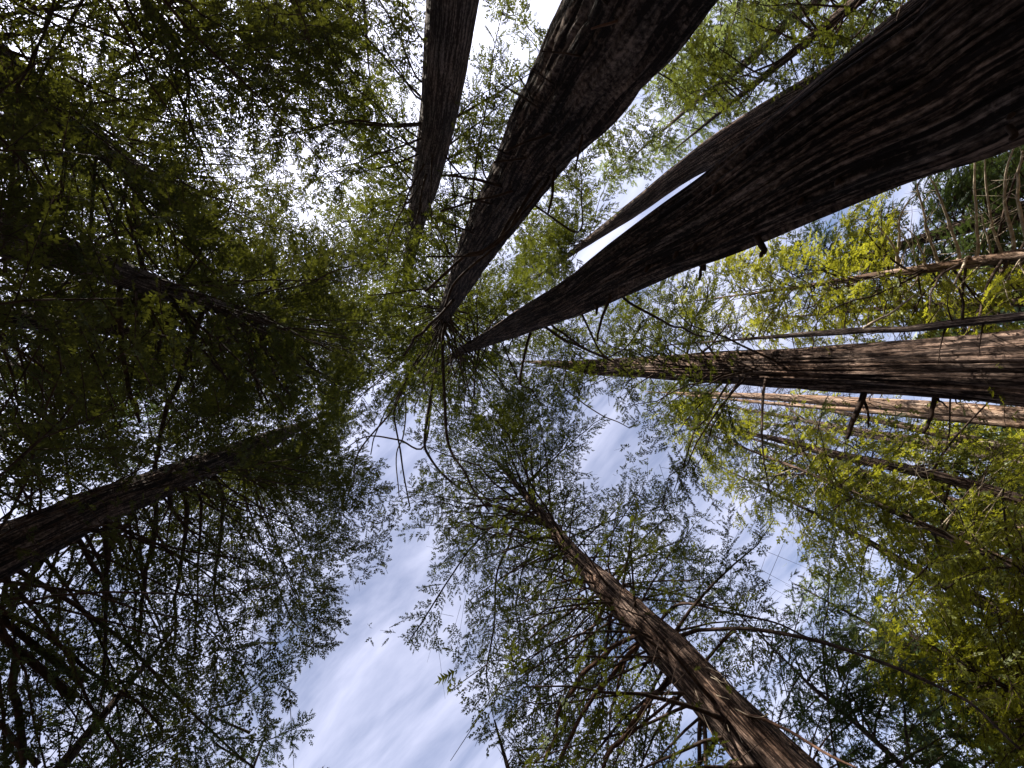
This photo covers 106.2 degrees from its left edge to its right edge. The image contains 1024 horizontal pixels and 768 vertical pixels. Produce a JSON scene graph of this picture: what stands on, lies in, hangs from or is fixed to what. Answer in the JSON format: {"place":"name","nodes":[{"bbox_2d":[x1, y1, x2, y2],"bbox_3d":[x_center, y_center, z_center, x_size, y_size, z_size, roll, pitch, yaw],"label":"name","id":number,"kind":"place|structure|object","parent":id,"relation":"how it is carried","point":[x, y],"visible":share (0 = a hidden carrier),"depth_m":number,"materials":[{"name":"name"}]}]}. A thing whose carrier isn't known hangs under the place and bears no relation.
{"place":"outdoors","nodes":[
{"label":"outdoors","id":0,"kind":"place"},
{"bbox_2d":[0,0,1023,767],"label":"sky","id":1,"kind":"structure","parent":0,"point":[376,706],"materials":[{"name":"blue"}]},
{"bbox_3d":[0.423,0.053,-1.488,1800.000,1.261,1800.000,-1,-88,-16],"label":"ground","id":2,"kind":"structure","parent":0,"visible":0},
{"bbox_2d":[0,87,104,352],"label":"redwood tree","id":3,"kind":"object","parent":2,"relation":"on","point":[31,218],"visible":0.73,"depth_m":4.59,"materials":[{"name":"green plant"}]},
{"bbox_2d":[0,335,179,513],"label":"fir tree","id":4,"kind":"object","parent":2,"relation":"on","point":[131,409],"visible":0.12,"depth_m":11.79,"materials":[{"name":"green plant"}]},
{"bbox_2d":[0,269,215,492],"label":"redwood tree","id":5,"kind":"object","parent":2,"relation":"on","point":[171,388],"visible":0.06,"depth_m":15.86,"materials":[{"name":"green plant"}]},
{"bbox_2d":[0,1,236,268],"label":"redwood tree","id":6,"kind":"object","parent":2,"relation":"on","point":[71,174],"visible":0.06,"depth_m":14.91,"materials":[{"name":"green plant"}]},
{"bbox_2d":[0,552,264,767],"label":"fir tree","id":7,"kind":"object","parent":2,"relation":"on","point":[37,666],"visible":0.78,"depth_m":6.67,"materials":[{"name":"green plant"}]},
{"bbox_2d":[0,37,275,505],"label":"redwood tree","id":8,"kind":"object","parent":2,"relation":"on","point":[17,347],"visible":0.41,"depth_m":6.88,"materials":[{"name":"green plant"}]},
{"bbox_2d":[0,0,333,344],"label":"redwood tree","id":9,"kind":"object","parent":2,"relation":"on","point":[120,157],"visible":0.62,"depth_m":8.05,"materials":[{"name":"green plant"}]},
{"bbox_2d":[0,0,420,531],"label":"redwood tree","id":10,"kind":"object","parent":2,"relation":"on","point":[302,307],"visible":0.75,"depth_m":13.64,"materials":[{"name":"green plant"}]},
{"bbox_2d":[0,210,423,767],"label":"redwood tree","id":11,"kind":"object","parent":2,"relation":"on","point":[35,539],"visible":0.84,"depth_m":8.13,"materials":[{"name":"green plant"}]},
{"bbox_2d":[185,652,315,767],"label":"fir tree","id":12,"kind":"object","parent":2,"relation":"on","point":[254,758],"visible":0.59,"depth_m":11.25,"materials":[{"name":"green plant"}]},
{"bbox_2d":[0,0,504,258],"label":"redwood tree","id":13,"kind":"object","parent":2,"relation":"on","point":[186,46],"visible":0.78,"depth_m":6.26,"materials":[{"name":"green plant"}]},
{"bbox_2d":[96,0,431,155],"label":"redwood tree","id":14,"kind":"object","parent":2,"relation":"on","point":[349,50],"visible":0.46,"depth_m":8.72,"materials":[{"name":"green plant"}]},
{"bbox_2d":[154,0,560,325],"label":"redwood tree","id":15,"kind":"object","parent":2,"relation":"on","point":[449,26],"visible":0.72,"depth_m":10.93,"materials":[{"name":"green plant"}]},
{"bbox_2d":[310,0,425,106],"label":"redwood tree","id":16,"kind":"object","parent":2,"relation":"on","point":[392,79],"visible":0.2,"depth_m":19.55,"materials":[{"name":"green plant"}]},
{"bbox_2d":[315,0,717,511],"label":"redwood tree","id":17,"kind":"object","parent":2,"relation":"on","point":[597,67],"visible":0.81,"depth_m":6.84,"materials":[{"name":"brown plant"}]},
{"bbox_2d":[461,677,593,767],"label":"redwood tree","id":18,"kind":"object","parent":2,"relation":"on","point":[522,716],"visible":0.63,"depth_m":8.18,"materials":[{"name":"green plant"}]},
{"bbox_2d":[468,0,752,252],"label":"redwood tree","id":19,"kind":"object","parent":2,"relation":"on","point":[571,175],"visible":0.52,"depth_m":16.46,"materials":[{"name":"green plant"}]},
{"bbox_2d":[360,387,1021,767],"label":"redwood tree","id":20,"kind":"object","parent":2,"relation":"on","point":[738,727],"visible":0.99,"depth_m":9.96,"materials":[{"name":"green plant"}]},
{"bbox_2d":[368,0,1023,443],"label":"redwood tree","id":21,"kind":"object","parent":2,"relation":"on","point":[924,88],"visible":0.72,"depth_m":3.48,"materials":[{"name":"brown plant"}]},
{"bbox_2d":[506,0,922,303],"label":"redwood tree","id":22,"kind":"object","parent":2,"relation":"on","point":[708,153],"visible":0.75,"depth_m":20.05,"materials":[{"name":"green plant"}]},
{"bbox_2d":[591,0,863,155],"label":"fir tree","id":23,"kind":"object","parent":2,"relation":"on","point":[735,4],"visible":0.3,"depth_m":13.69,"materials":[{"name":"green plant"}]},
{"bbox_2d":[593,0,906,194],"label":"fir tree","id":24,"kind":"object","parent":2,"relation":"on","point":[703,131],"visible":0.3,"depth_m":17.54,"materials":[{"name":"plant"}]},
{"bbox_2d":[500,269,1023,544],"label":"redwood tree","id":25,"kind":"object","parent":2,"relation":"on","point":[914,367],"visible":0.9,"depth_m":10.01,"materials":[{"name":"brown plant"}]},
{"bbox_2d":[641,0,907,148],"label":"redwood tree","id":26,"kind":"object","parent":2,"relation":"on","point":[830,30],"visible":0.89,"depth_m":9.27,"materials":[{"name":"green plant"}]},
{"bbox_2d":[653,644,1003,767],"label":"tree","id":27,"kind":"object","parent":2,"relation":"on","point":[810,761],"visible":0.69,"depth_m":8.55,"materials":[{"name":"green plant"}]},
{"bbox_2d":[634,340,1023,453],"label":"redwood tree","id":28,"kind":"object","parent":2,"relation":"on","point":[996,411],"visible":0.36,"depth_m":17.45,"materials":[{"name":"beige plant"}]},
{"bbox_2d":[643,288,1023,371],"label":"dead tree","id":29,"kind":"object","parent":2,"relation":"on","point":[962,321],"visible":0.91,"depth_m":6.61,"materials":[{"name":"grey plant"}]},
{"bbox_2d":[650,527,1023,767],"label":"tree","id":30,"kind":"object","parent":2,"relation":"on","point":[863,690],"visible":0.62,"depth_m":10.19,"materials":[{"name":"plant"}]},
{"bbox_2d":[650,386,1023,691],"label":"redwood tree","id":31,"kind":"object","parent":2,"relation":"on","point":[962,482],"visible":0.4,"depth_m":14.00,"materials":[{"name":"green plant"}]},
{"bbox_2d":[653,148,1023,478],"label":"cedar tree","id":32,"kind":"object","parent":2,"relation":"on","point":[854,263],"visible":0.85,"depth_m":9.76,"materials":[{"name":"plant"}]},
{"bbox_2d":[653,390,1023,661],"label":"tree","id":33,"kind":"object","parent":2,"relation":"on","point":[962,547],"visible":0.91,"depth_m":10.22,"materials":[{"name":"plant"}]},
{"bbox_2d":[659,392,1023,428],"bbox_3d":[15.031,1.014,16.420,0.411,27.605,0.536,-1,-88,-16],"label":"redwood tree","id":34,"kind":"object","parent":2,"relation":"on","point":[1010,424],"visible":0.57,"depth_m":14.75,"materials":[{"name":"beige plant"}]},
{"bbox_2d":[691,446,1023,767],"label":"tree","id":35,"kind":"object","parent":2,"relation":"on","point":[877,547],"visible":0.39,"depth_m":13.41,"materials":[{"name":"plant"}]},
{"bbox_2d":[712,387,1008,500],"bbox_3d":[21.625,3.079,20.967,7.437,32.606,7.434,23,-94,-15],"label":"redwood tree","id":36,"kind":"object","parent":2,"relation":"on","point":[855,429],"visible":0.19,"depth_m":24.07,"materials":[{"name":"green plant"}]},
{"bbox_2d":[707,406,1023,556],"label":"tree","id":37,"kind":"object","parent":2,"relation":"on","point":[913,452],"visible":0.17,"depth_m":17.28,"materials":[{"name":"plant"}]},
{"bbox_2d":[742,197,1023,435],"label":"cedar tree","id":38,"kind":"object","parent":2,"relation":"on","point":[972,276],"visible":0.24,"depth_m":13.18,"materials":[{"name":"green plant"}]},
{"bbox_2d":[754,390,1019,496],"bbox_3d":[23.473,3.753,22.033,7.796,33.611,8.254,35,-97,-14],"label":"redwood tree","id":39,"kind":"object","parent":2,"relation":"on","point":[877,438],"visible":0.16,"depth_m":24.45,"materials":[{"name":"plant"}]},
{"bbox_2d":[764,145,1023,336],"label":"fir tree","id":40,"kind":"object","parent":2,"relation":"on","point":[963,226],"visible":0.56,"depth_m":13.46,"materials":[{"name":"green plant"}]},
{"bbox_2d":[770,389,1023,512],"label":"cedar tree","id":41,"kind":"object","parent":2,"relation":"on","point":[954,432],"visible":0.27,"depth_m":18.73,"materials":[{"name":"green plant"}]},
{"bbox_2d":[771,563,1023,767],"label":"tree","id":42,"kind":"object","parent":2,"relation":"on","point":[847,593],"visible":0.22,"depth_m":14.99,"materials":[{"name":"green plant"}]},
{"bbox_2d":[774,451,1023,684],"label":"tree leaves","id":43,"kind":"object","parent":2,"relation":"on","point":[983,507],"visible":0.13,"depth_m":14.10,"materials":[{"name":"green plant"}]},
{"bbox_2d":[838,0,1023,767],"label":"distant forest","id":44,"kind":"object","parent":2,"relation":"on","point":[994,206],"visible":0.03,"depth_m":40.79,"materials":[{"name":"green plant"}]},
{"bbox_2d":[847,527,1023,767],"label":"tree","id":45,"kind":"object","parent":2,"relation":"on","point":[1007,671],"visible":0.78,"depth_m":7.76,"materials":[{"name":"green plant"}]}
]}

